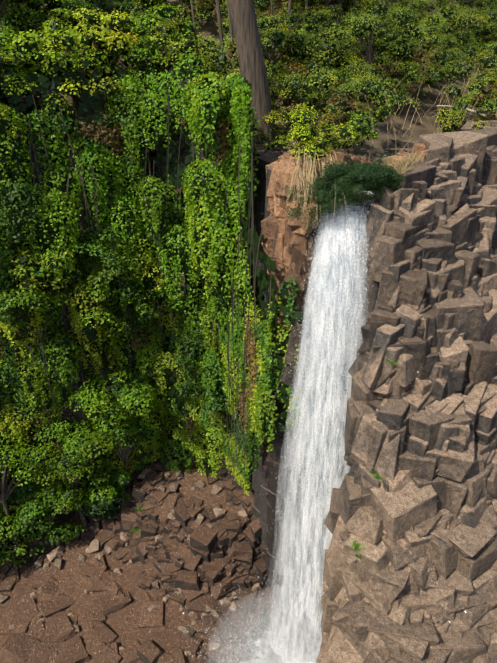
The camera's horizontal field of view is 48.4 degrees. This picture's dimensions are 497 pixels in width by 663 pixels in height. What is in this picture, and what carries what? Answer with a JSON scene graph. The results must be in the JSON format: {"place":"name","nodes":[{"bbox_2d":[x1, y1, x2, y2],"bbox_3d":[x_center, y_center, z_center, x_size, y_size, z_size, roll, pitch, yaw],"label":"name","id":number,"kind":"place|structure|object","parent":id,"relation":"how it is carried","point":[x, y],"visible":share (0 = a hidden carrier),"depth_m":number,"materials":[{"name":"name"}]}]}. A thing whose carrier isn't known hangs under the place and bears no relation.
{"place":"outdoors","nodes":[
{"label":"outdoors","id":0,"kind":"place"},
{"bbox_2d":[1,0,496,355],"bbox_3d":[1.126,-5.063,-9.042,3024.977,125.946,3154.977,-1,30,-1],"label":"ground","id":1,"kind":"structure","parent":0,"point":[208,28],"depth_m":55.31,"materials":[{"name":"green plant"}]},
{"bbox_2d":[0,0,231,568],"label":"tree leaves","id":2,"kind":"object","parent":1,"relation":"on","point":[48,39],"visible":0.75,"depth_m":51.18,"materials":[{"name":"green plant"}]},
{"bbox_2d":[0,48,303,518],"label":"wall vines","id":3,"kind":"object","parent":1,"relation":"on","point":[202,99],"depth_m":47.53,"materials":[{"name":"green plant"}]},
{"bbox_2d":[0,0,453,564],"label":"trunks","id":4,"kind":"object","parent":1,"relation":"on","point":[244,30],"visible":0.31,"depth_m":44.50,"materials":[{"name":"brown plant"}]},
{"bbox_2d":[0,111,494,662],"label":"terrain","id":5,"kind":"structure","parent":1,"relation":"on","point":[168,637],"depth_m":53.81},
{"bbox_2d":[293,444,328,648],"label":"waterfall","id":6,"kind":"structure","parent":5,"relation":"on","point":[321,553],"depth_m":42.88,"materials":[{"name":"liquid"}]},
{"bbox_2d":[261,205,368,661],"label":"waterfall","id":7,"kind":"structure","parent":5,"relation":"on","point":[326,298],"depth_m":35.64,"materials":[{"name":"liquid"}]},
{"bbox_2d":[161,51,496,234],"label":"dry grass","id":8,"kind":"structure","parent":5,"relation":"on","point":[308,164],"depth_m":33.25,"materials":[{"name":"plant"}]},
{"bbox_2d":[164,0,496,160],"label":"bushes","id":9,"kind":"object","parent":5,"relation":"on","point":[301,133],"visible":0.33,"depth_m":46.16,"materials":[{"name":"green plant"}]},
{"bbox_2d":[0,120,496,662],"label":"rock blocks","id":10,"kind":"object","parent":1,"relation":"on","point":[418,522],"visible":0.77,"depth_m":32.65,"materials":[{"name":"brown stone"}]},
{"bbox_2d":[0,452,261,662],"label":"rocks","id":11,"kind":"object","parent":10,"relation":"on","point":[56,554],"visible":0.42,"depth_m":57.99,"materials":[{"name":"stone"}]},
{"bbox_2d":[132,357,398,557],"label":"plants","id":12,"kind":"object","parent":10,"relation":"on","point":[357,546],"visible":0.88,"depth_m":31.96,"materials":[{"name":"green plant"}]},
{"bbox_2d":[280,155,412,231],"bbox_3d":[5.798,-8.102,32.244,7.862,3.861,3.874,-1,30,-1],"label":"bush","id":13,"kind":"object","parent":10,"relation":"attached to","point":[368,175],"depth_m":31.47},
{"bbox_2d":[344,150,411,269],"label":"stream","id":14,"kind":"structure","parent":10,"relation":"on","point":[388,153],"depth_m":34.39,"materials":[{"name":"liquid"}]},
{"bbox_2d":[118,0,496,165],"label":"shrubs","id":15,"kind":"object","parent":1,"relation":"on","point":[378,19],"visible":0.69,"depth_m":50.27,"materials":[{"name":"green plant"}]},
{"bbox_2d":[437,105,486,116],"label":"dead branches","id":16,"kind":"object","parent":1,"relation":"on","point":[482,114],"visible":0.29,"depth_m":47.90,"materials":[{"name":"beige wood"}]},
{"bbox_2d":[244,597,287,659],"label":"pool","id":17,"kind":"structure","parent":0,"point":[261,629],"depth_m":52.90,"materials":[{"name":"liquid"}]},
{"bbox_2d":[169,573,318,662],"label":"splash","id":18,"kind":"object","parent":17,"relation":"on","point":[249,660],"depth_m":45.59,"materials":[{"name":"white liquid"}]},
{"bbox_2d":[240,658,282,662],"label":"plunge pool","id":19,"kind":"structure","parent":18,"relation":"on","point":[262,661],"depth_m":47.07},
{"bbox_2d":[239,201,373,661],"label":"spray","id":20,"kind":"object","parent":19,"relation":"on","point":[352,206],"depth_m":34.86,"materials":[{"name":"white liquid"}]},
{"bbox_2d":[207,201,370,662],"label":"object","id":21,"kind":"structure","parent":0,"point":[244,624],"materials":[{"name":"white liquid"}]},
{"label":"impact rocks","id":22,"kind":"object","parent":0,"visible":0},
{"bbox_2d":[272,629,320,662],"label":"foam mound","id":23,"kind":"object","parent":22,"relation":"on","point":[294,657],"depth_m":45.76,"materials":[{"name":"white liquid"}]}
]}

